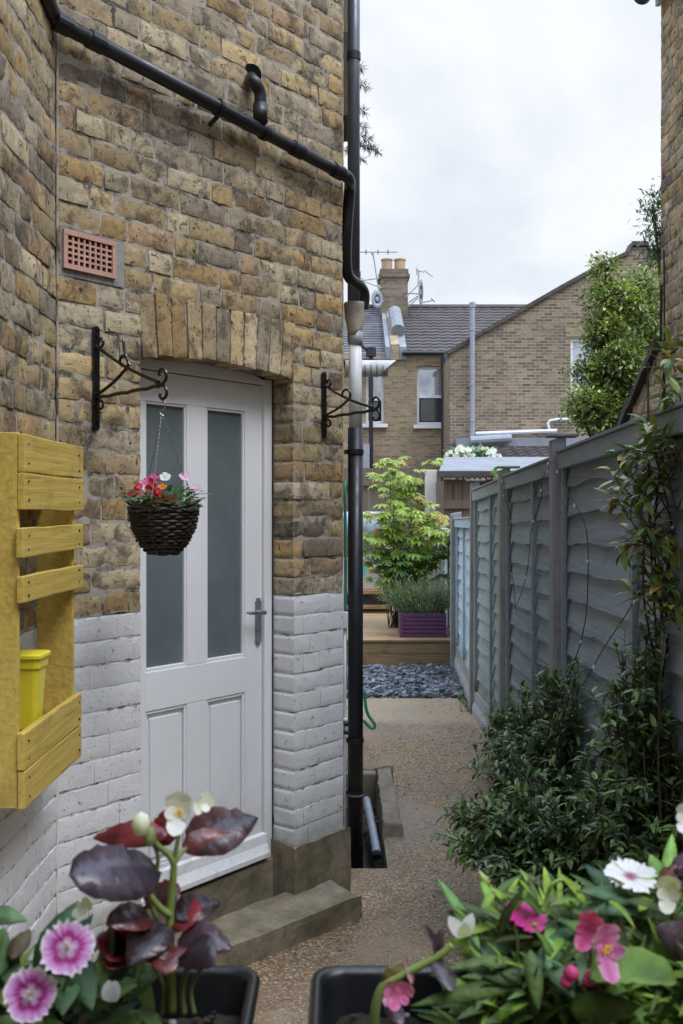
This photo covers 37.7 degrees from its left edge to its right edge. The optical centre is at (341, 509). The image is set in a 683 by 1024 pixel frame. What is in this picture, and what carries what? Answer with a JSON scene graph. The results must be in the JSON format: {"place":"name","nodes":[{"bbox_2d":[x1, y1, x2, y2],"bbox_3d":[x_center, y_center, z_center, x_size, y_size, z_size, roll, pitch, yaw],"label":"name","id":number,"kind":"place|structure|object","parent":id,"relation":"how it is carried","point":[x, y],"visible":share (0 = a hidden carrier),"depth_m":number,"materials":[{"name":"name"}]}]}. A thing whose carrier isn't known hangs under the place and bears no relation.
{"place":"outdoors","nodes":[
{"label":"outdoors","id":0,"kind":"place"},
{"bbox_2d":[363,555,375,575],"bbox_3d":[0.311,0.738,13.200,0.346,0.275,0.008,0,0,0],"label":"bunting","id":1,"kind":"object","parent":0,"point":[364,569],"visible":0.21,"depth_m":13.20,"materials":[{"name":"fabric"}]},
{"bbox_2d":[347,600,430,612],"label":"terrace paving","id":2,"kind":"structure","parent":0,"point":[374,610],"depth_m":13.41,"materials":[{"name":"brown wood"}]},
{"bbox_2d":[343,512,392,565],"bbox_3d":[-0.084,0.687,14.440,1.634,1.326,0.730,0,0,0],"label":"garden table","id":3,"kind":"object","parent":2,"relation":"on","point":[368,527],"visible":0.08,"depth_m":14.11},
{"bbox_2d":[347,588,391,608],"bbox_3d":[0.136,1.190,13.467,1.072,0.253,0.385,0,0,0],"label":"raised bed","id":4,"kind":"object","parent":2,"relation":"on","point":[369,598],"depth_m":13.30,"materials":[{"name":"brown wood"}]},
{"bbox_2d":[347,558,418,598],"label":"garden wall","id":5,"kind":"structure","parent":2,"relation":"on","point":[368,584],"depth_m":14.90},
{"bbox_2d":[245,696,541,1023],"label":"path","id":6,"kind":"structure","parent":0,"point":[388,926],"depth_m":4.63,"materials":[{"name":"beige gravel"}]},
{"bbox_2d":[145,880,361,965],"bbox_3d":[-0.344,1.638,3.838,0.270,0.146,1.065,0,0,44],"label":"doorstep","id":7,"kind":"object","parent":6,"relation":"on","point":[257,931],"visible":0.52,"depth_m":3.89,"materials":[{"name":"concrete"}]},
{"bbox_2d":[346,766,403,867],"bbox_3d":[0.157,1.695,5.355,0.346,0.288,1.450,0,0,0],"label":"drain gully","id":8,"kind":"object","parent":6,"relation":"on","point":[379,788],"visible":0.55,"depth_m":5.47,"materials":[{"name":"concrete"}]},
{"bbox_2d":[363,796,380,859],"bbox_3d":[0.160,1.671,5.277,0.048,0.135,0.656,0,0,-3],"label":"gully pipe","id":9,"kind":"object","parent":8,"relation":"in","point":[374,840],"visible":1,"depth_m":5.21,"materials":[{"name":"grey plastic"}]},
{"bbox_2d":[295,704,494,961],"bbox_3d":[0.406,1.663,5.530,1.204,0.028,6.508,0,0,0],"label":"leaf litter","id":10,"kind":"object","parent":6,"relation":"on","point":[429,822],"visible":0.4,"depth_m":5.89,"materials":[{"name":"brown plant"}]},
{"bbox_2d":[448,674,471,711],"bbox_3d":[1.091,1.628,9.088,0.218,0.063,1.871,0,0,2],"label":"weed clump","id":11,"kind":"object","parent":6,"relation":"on","point":[463,701],"visible":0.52,"depth_m":8.68,"materials":[{"name":"green plant"}]},
{"bbox_2d":[466,479,485,713],"bbox_3d":[1.105,0.760,8.230,0.150,2.020,0.110,0,0,0],"label":"fence post","id":12,"kind":"object","parent":6,"relation":"on","point":[475,483],"visible":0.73,"depth_m":8.20,"materials":[{"name":"wood"}]},
{"bbox_2d":[472,692,495,739],"bbox_3d":[1.104,1.586,7.439,0.084,0.234,1.491,0,0,0],"label":"gravel board","id":13,"kind":"object","parent":6,"relation":"on","point":[480,707],"visible":0.38,"depth_m":7.76,"materials":[{"name":"concrete"}]},
{"bbox_2d":[471,478,498,715],"bbox_3d":[1.099,0.635,7.440,0.082,1.714,1.480,0,0,0],"label":"lap fence","id":14,"kind":"object","parent":13,"relation":"on","point":[485,496],"visible":0.73,"depth_m":7.62,"materials":[{"name":"grey wood"}]},
{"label":"soil bed","id":15,"kind":"structure","parent":6,"relation":"on","visible":0},
{"bbox_2d":[466,707,531,797],"bbox_3d":[0.975,1.442,6.077,0.433,0.470,1.235,0,0,0],"label":"shrub","id":16,"kind":"object","parent":15,"relation":"on","point":[496,723],"visible":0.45,"depth_m":6.08,"materials":[{"name":"green plant"}]},
{"bbox_2d":[495,466,519,726],"bbox_3d":[1.105,0.740,6.650,0.150,2.061,0.110,0,0,0],"label":"fence post","id":17,"kind":"object","parent":15,"relation":"on","point":[502,593],"visible":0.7,"depth_m":6.62,"materials":[{"name":"wood"}]},
{"bbox_2d":[431,731,615,896],"bbox_3d":[0.744,1.305,3.932,0.793,0.740,1.040,0,0,-32],"label":"shrub","id":18,"kind":"object","parent":15,"relation":"on","point":[522,839],"visible":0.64,"depth_m":3.84,"materials":[{"name":"green plant"}]},
{"bbox_2d":[478,654,589,826],"bbox_3d":[0.922,1.158,5.037,0.553,1.033,1.383,0,0,0],"label":"shrub","id":19,"kind":"object","parent":15,"relation":"on","point":[557,728],"visible":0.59,"depth_m":4.72,"materials":[{"name":"green plant"}]},
{"bbox_2d":[545,434,578,713],"bbox_3d":[1.105,0.696,5.010,0.150,2.148,0.110,0,0,0],"label":"fence post","id":20,"kind":"object","parent":15,"relation":"on","point":[558,442],"visible":0.44,"depth_m":4.98,"materials":[{"name":"wood"}]},
{"bbox_2d":[501,462,658,692],"bbox_3d":[1.042,0.296,4.900,0.032,1.077,3.205,0,0,0],"label":"light string","id":21,"kind":"object","parent":20,"relation":"attached to","point":[587,561],"visible":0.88,"depth_m":4.44,"materials":[{"name":"black plastic"}]},
{"bbox_2d":[541,604,682,908],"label":"shrub","id":22,"kind":"object","parent":15,"relation":"on","point":[638,820],"visible":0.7,"depth_m":3.32,"materials":[{"name":"green plant"}]},
{"bbox_2d":[343,0,660,303],"label":"sky","id":23,"kind":"structure","parent":0,"point":[517,139],"materials":[{"name":"white"}]},
{"label":"garden ground","id":24,"kind":"structure","parent":0,"visible":0},
{"bbox_2d":[344,62,382,165],"bbox_3d":[-0.123,-4.330,20.000,1.994,12.001,0.440,0,0,0],"label":"cedar tree","id":25,"kind":"object","parent":24,"relation":"on","point":[368,146],"visible":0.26,"depth_m":19.99,"materials":[{"name":"green plant"}]},
{"bbox_2d":[343,468,426,577],"bbox_3d":[-0.990,0.557,15.610,4.821,2.425,0.100,0,0,0],"label":"back fence","id":26,"kind":"object","parent":24,"relation":"on","point":[371,498],"visible":0.05,"depth_m":15.60,"materials":[{"name":"wood"}]},
{"bbox_2d":[347,613,449,665],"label":"timber deck","id":27,"kind":"structure","parent":24,"relation":"on","point":[383,643],"depth_m":10.56,"materials":[{"name":"brown wood"}]},
{"bbox_2d":[363,456,449,627],"bbox_3d":[0.717,0.361,11.692,1.355,2.024,1.198,0,0,0],"label":"leafy shrub","id":28,"kind":"object","parent":27,"relation":"on","point":[406,561],"visible":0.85,"depth_m":11.51,"materials":[{"name":"green plant"}]},
{"bbox_2d":[398,611,445,636],"bbox_3d":[0.876,1.236,10.905,0.502,0.262,0.334,0,0,0],"label":"purple planter","id":29,"kind":"object","parent":27,"relation":"on","point":[421,625],"visible":0.97,"depth_m":10.75,"materials":[{"name":"paint"}]},
{"bbox_2d":[371,574,449,613],"bbox_3d":[0.888,0.918,10.921,1.134,0.462,0.690,0,0,0],"label":"lavender plant","id":30,"kind":"object","parent":29,"relation":"in","point":[410,604],"visible":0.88,"depth_m":10.84,"materials":[{"name":"green plant"}]},
{"bbox_2d":[346,662,464,698],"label":"slate chippings","id":31,"kind":"object","parent":24,"relation":"on","point":[403,680],"visible":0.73,"depth_m":9.54,"materials":[{"name":"grey gravel"}]},
{"bbox_2d":[425,470,436,594],"bbox_3d":[1.378,0.527,15.440,0.180,2.286,0.120,0,0,0],"label":"fence post","id":32,"kind":"object","parent":24,"relation":"on","point":[430,483],"visible":0.26,"depth_m":15.38,"materials":[{"name":"grey wood"}]},
{"bbox_2d":[437,525,445,598],"bbox_3d":[1.323,0.930,13.200,0.115,1.681,0.099,0,0,0],"label":"fence post","id":33,"kind":"object","parent":24,"relation":"on","point":[440,567],"visible":0.04,"depth_m":13.15,"materials":[{"name":"wood"}]},
{"bbox_2d":[450,512,461,666],"bbox_3d":[1.201,0.895,10.500,0.114,1.751,0.099,0,0,0],"label":"fence post","id":34,"kind":"object","parent":24,"relation":"on","point":[453,589],"visible":0.49,"depth_m":10.45,"materials":[{"name":"wood"}]},
{"bbox_2d":[454,646,468,705],"bbox_3d":[1.161,1.552,9.366,0.085,0.305,2.183,0,0,3],"label":"gravel board","id":35,"kind":"object","parent":24,"relation":"on","point":[461,667],"visible":0.38,"depth_m":9.35,"materials":[{"name":"concrete"}]},
{"bbox_2d":[453,517,469,666],"bbox_3d":[1.156,0.740,9.366,0.082,1.375,2.173,0,0,3],"label":"lap fence","id":36,"kind":"object","parent":35,"relation":"on","point":[462,576],"visible":0.67,"depth_m":9.46,"materials":[{"name":"grey wood"}]},
{"bbox_2d":[443,442,501,478],"bbox_3d":[2.334,0.237,17.772,1.188,2.873,1.037,0,0,0],"label":"white flowering shrub","id":37,"kind":"object","parent":24,"relation":"on","point":[460,450],"visible":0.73,"depth_m":17.44,"materials":[{"name":"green plant"}]},
{"bbox_2d":[436,457,566,627],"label":"garden shed","id":38,"kind":"structure","parent":24,"relation":"on","point":[452,495],"depth_m":14.21,"materials":[{"name":"grey wood"}]},
{"bbox_2d":[491,468,512,479],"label":"ivy clump","id":39,"kind":"object","parent":38,"relation":"attached to","point":[494,471],"visible":0.22,"depth_m":13.95,"materials":[{"name":"green plant"}]},
{"bbox_2d":[553,250,660,436],"bbox_3d":[2.680,-0.337,9.376,1.697,4.223,0.999,0,0,-40],"label":"evergreen tree","id":40,"kind":"object","parent":24,"relation":"on","point":[621,337],"visible":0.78,"depth_m":9.21,"materials":[{"name":"green plant"}]},
{"bbox_2d":[628,176,660,331],"bbox_3d":[3.978,-1.150,12.224,1.007,5.846,0.898,0,0,0],"label":"slender tree","id":41,"kind":"object","parent":24,"relation":"on","point":[656,248],"visible":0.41,"depth_m":12.17,"materials":[{"name":"green plant"}]},
{"label":"ground","id":42,"kind":"structure","parent":0,"visible":0},
{"bbox_2d":[0,0,350,964],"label":"brick house","id":43,"kind":"structure","parent":42,"relation":"on","point":[178,238],"depth_m":3.77,"materials":[{"name":"brown brick"}]},
{"bbox_2d":[0,432,82,808],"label":"pallet planter","id":44,"kind":"object","parent":43,"relation":"attached to","point":[39,756],"visible":0.99,"depth_m":2.62,"materials":[{"name":"yellow paint"}]},
{"bbox_2d":[20,650,50,728],"bbox_3d":[-0.852,0.483,2.700,0.111,0.204,0.111,0,0,0],"label":"yellow pot","id":45,"kind":"object","parent":44,"relation":"in","point":[33,663],"visible":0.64,"depth_m":2.66,"materials":[{"name":"plastic"}]},
{"bbox_2d":[92,326,167,430],"bbox_3d":[-0.683,-0.439,3.228,0.364,0.349,0.025,0,0,39],"label":"hanging bracket","id":46,"kind":"object","parent":43,"relation":"attached to","point":[97,392],"visible":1,"depth_m":3.31,"materials":[{"name":"black metal"}]},
{"bbox_2d":[124,400,209,555],"bbox_3d":[-0.557,-0.101,3.136,0.257,0.486,0.263,0,0,-31],"label":"hanging basket","id":47,"kind":"object","parent":46,"relation":"hanging from","point":[162,524],"visible":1,"depth_m":3.07,"materials":[{"name":"wicker"}]},
{"bbox_2d":[139,369,269,906],"bbox_3d":[-0.540,0.460,3.881,0.095,1.949,0.712,0,0,39],"label":"door","id":48,"kind":"structure","parent":43,"relation":"in","point":[201,612],"depth_m":3.91,"materials":[{"name":"paint"}]},
{"bbox_2d":[40,0,369,309],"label":"waste pipe","id":49,"kind":"object","parent":43,"relation":"attached to","point":[257,124],"visible":0.98,"depth_m":3.81,"materials":[{"name":"black plastic"}]},
{"bbox_2d":[343,31,346,141],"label":"boxed eaves","id":50,"kind":"object","parent":43,"relation":"attached to","point":[345,84],"visible":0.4,"depth_m":6.90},
{"bbox_2d":[343,612,348,826],"bbox_3d":[0.018,1.066,4.588,0.027,1.194,0.078,0,0,0],"label":"pipe","id":51,"kind":"object","parent":43,"relation":"attached to","point":[345,626],"visible":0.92,"depth_m":4.59,"materials":[{"name":"white plastic"}]},
{"bbox_2d":[321,372,380,438],"bbox_3d":[0.040,-0.445,4.169,0.307,0.285,0.025,0,0,39],"label":"hanging bracket","id":52,"kind":"object","parent":43,"relation":"attached to","point":[325,415],"visible":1,"depth_m":4.23,"materials":[{"name":"black metal"}]},
{"bbox_2d":[347,0,360,341],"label":"downpipe","id":53,"kind":"object","parent":43,"relation":"attached to","point":[353,85],"visible":0.63,"depth_m":5.22,"materials":[{"name":"grey plastic"}]},
{"bbox_2d":[344,301,364,867],"bbox_3d":[0.064,0.388,4.750,0.104,2.743,0.104,0,0,0],"label":"drainpipe","id":54,"kind":"object","parent":43,"relation":"attached to","point":[354,311],"visible":0.96,"depth_m":4.72,"materials":[{"name":"plastic"}]},
{"bbox_2d":[343,480,376,729],"bbox_3d":[0.084,0.700,5.816,0.103,1.678,2.408,0,0,5],"label":"garden hose","id":55,"kind":"object","parent":43,"relation":"attached to","point":[345,603],"visible":0.88,"depth_m":4.64,"materials":[{"name":"green rubber"}]},
{"bbox_2d":[345,360,395,376],"bbox_3d":[0.150,-0.722,5.100,0.259,0.094,0.096,0,0,0],"label":"boiler flue","id":56,"kind":"object","parent":43,"relation":"attached to","point":[374,368],"visible":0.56,"depth_m":5.07,"materials":[{"name":"white plastic"}]},
{"bbox_3d":[0.100,1.112,0.685,2.000,1.155,0.570,0,0,0],"label":"window ledge","id":57,"kind":"object","parent":43,"relation":"attached to","visible":0},
{"bbox_2d":[50,965,259,1023],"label":"trough planter","id":58,"kind":"object","parent":57,"relation":"on","point":[225,994],"visible":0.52,"depth_m":0.94,"materials":[{"name":"black plastic"}]},
{"bbox_2d":[0,901,161,1023],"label":"dianthus plant","id":59,"kind":"object","parent":58,"relation":"on","point":[61,973],"visible":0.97,"depth_m":0.80,"materials":[{"name":"green plant"}]},
{"bbox_2d":[69,791,257,1015],"bbox_3d":[-0.149,0.324,0.825,0.152,0.190,0.114,0,0,0],"label":"begonia plant","id":60,"kind":"object","parent":58,"relation":"in","point":[114,869],"visible":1,"depth_m":0.82,"materials":[{"name":"purple plant"}]},
{"bbox_2d":[308,965,468,1023],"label":"trough planter","id":61,"kind":"object","parent":57,"relation":"on","point":[341,994],"visible":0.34,"depth_m":0.94,"materials":[{"name":"black plastic"}]},
{"bbox_2d":[369,924,456,1023],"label":"begonia plant","id":62,"kind":"object","parent":61,"relation":"in","point":[394,990],"visible":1,"depth_m":0.82,"materials":[{"name":"green plant"}]},
{"bbox_2d":[411,834,682,1023],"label":"dianthus plant","id":63,"kind":"object","parent":61,"relation":"in","point":[520,957],"visible":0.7,"depth_m":0.83,"materials":[{"name":"green plant"}]},
{"bbox_2d":[560,910,676,1023],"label":"begonia plant","id":64,"kind":"object","parent":61,"relation":"in","point":[613,962],"visible":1,"depth_m":0.75,"materials":[{"name":"green plant"}]},
{"bbox_2d":[655,803,682,960],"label":"begonia plant","id":65,"kind":"object","parent":61,"relation":"in","point":[669,933],"visible":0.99,"depth_m":0.83,"materials":[{"name":"white plant"}]},
{"bbox_2d":[343,258,526,547],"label":"terrace house","id":66,"kind":"structure","parent":42,"relation":"on","point":[416,342],"depth_m":28.12,"materials":[{"name":"brown brick"}]},
{"bbox_2d":[361,277,381,287],"bbox_3d":[0.921,-6.901,30.400,0.631,0.334,0.036,0,0,0],"label":"tv aerial","id":67,"kind":"object","parent":66,"relation":"attached to","point":[370,283],"visible":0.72,"depth_m":30.39,"materials":[{"name":"metal"}]},
{"bbox_2d":[362,376,387,427],"bbox_3d":[0.938,-3.086,28.050,0.704,1.556,0.300,0,0,0],"label":"window","id":68,"kind":"structure","parent":66,"relation":"in","point":[378,382],"depth_m":28.12,"materials":[{"name":"white glass"}]},
{"bbox_2d":[371,290,383,307],"bbox_3d":[1.095,-6.393,30.357,0.434,0.557,0.116,0,0,-17],"label":"satellite dish","id":69,"kind":"object","parent":66,"relation":"attached to","point":[376,298],"visible":1,"depth_m":30.33,"materials":[{"name":"grey metal"}]},
{"bbox_2d":[360,250,396,289],"bbox_3d":[1.064,-7.124,30.400,1.246,1.486,0.402,0,0,0],"label":"tv aerial","id":70,"kind":"object","parent":66,"relation":"attached to","point":[377,252],"visible":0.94,"depth_m":30.39,"materials":[{"name":"metal"}]},
{"bbox_2d":[406,268,432,306],"bbox_3d":[2.370,-6.758,30.400,0.841,1.197,0.036,0,0,0],"label":"tv aerial","id":71,"kind":"object","parent":66,"relation":"attached to","point":[417,271],"visible":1,"depth_m":30.39,"materials":[{"name":"metal"}]},
{"bbox_2d":[408,279,434,304],"bbox_3d":[2.433,-6.584,30.298,0.845,0.792,0.248,0,0,0],"label":"satellite dish","id":72,"kind":"object","parent":66,"relation":"attached to","point":[420,292],"visible":1,"depth_m":30.24,"materials":[{"name":"grey metal"}]},
{"bbox_2d":[413,367,440,428],"bbox_3d":[2.534,-3.156,28.050,1.040,1.752,0.300,0,0,0],"label":"window","id":73,"kind":"structure","parent":66,"relation":"in","point":[428,378],"depth_m":28.14,"materials":[{"name":"white glass"}]},
{"bbox_2d":[444,434,585,478],"bbox_3d":[5.207,-0.034,24.952,5.109,3.807,2.104,0,0,0],"label":"extension","id":74,"kind":"object","parent":42,"relation":"on","point":[506,445],"visible":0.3,"depth_m":25.42,"materials":[{"name":"white concrete"}]},
{"bbox_2d":[443,241,658,453],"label":"gable house","id":75,"kind":"structure","parent":42,"relation":"on","point":[521,382],"depth_m":26.00,"materials":[{"name":"brown brick"}]},
{"bbox_2d":[469,302,475,435],"bbox_3d":[3.380,-3.458,25.867,0.160,3.796,0.255,0,0,0],"label":"flue pipe","id":76,"kind":"object","parent":75,"relation":"attached to","point":[472,306],"visible":0.93,"depth_m":25.76,"materials":[{"name":"grey plastic"}]},
{"bbox_2d":[475,418,569,435],"bbox_3d":[4.770,-2.157,25.900,2.602,0.462,0.100,0,0,0],"label":"gable pipework","id":77,"kind":"object","parent":75,"relation":"attached to","point":[548,430],"visible":0.85,"depth_m":25.86,"materials":[{"name":"white plastic"}]},
{"bbox_2d":[570,338,598,390],"bbox_3d":[6.344,-3.770,26.130,0.780,1.404,0.140,0,0,0],"label":"window","id":78,"kind":"structure","parent":75,"relation":"in","point":[574,352],"depth_m":26.15,"materials":[{"name":"white plastic"}]},
{"bbox_2d":[615,0,682,426],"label":"neighbour house","id":79,"kind":"structure","parent":42,"relation":"on","point":[671,291],"depth_m":5.79,"materials":[{"name":"brick"}]},
{"bbox_3d":[1.103,1.602,3.936,0.083,0.205,2.060,0,0,0],"label":"gravel board","id":80,"kind":"object","parent":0,"visible":0},
{"bbox_2d":[555,401,682,852],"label":"lap fence","id":81,"kind":"object","parent":80,"relation":"on","point":[577,463],"visible":0.38,"depth_m":4.20,"materials":[{"name":"grey wood"}]},
{"bbox_2d":[591,325,682,682],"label":"climbing plant","id":82,"kind":"object","parent":81,"relation":"attached to","point":[661,581],"visible":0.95,"depth_m":3.28,"materials":[{"name":"green plant"}]},
{"bbox_3d":[1.103,1.602,5.830,0.085,0.206,1.550,0,0,0],"label":"gravel board","id":83,"kind":"object","parent":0,"visible":0},
{"bbox_2d":[502,457,549,728],"bbox_3d":[1.099,0.624,5.830,0.082,1.800,1.540,0,0,0],"label":"lap fence","id":84,"kind":"object","parent":83,"relation":"on","point":[527,636],"visible":0.55,"depth_m":5.95,"materials":[{"name":"grey wood"}]},
{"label":"gravel board","id":85,"kind":"object","parent":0,"visible":0},
{"bbox_2d":[441,528,449,628],"bbox_3d":[1.276,0.832,11.851,0.082,1.192,2.603,0,0,3],"label":"lap fence","id":86,"kind":"object","parent":85,"relation":"on","point":[445,566],"visible":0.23,"depth_m":12.03,"materials":[{"name":"grey wood"}]}
]}

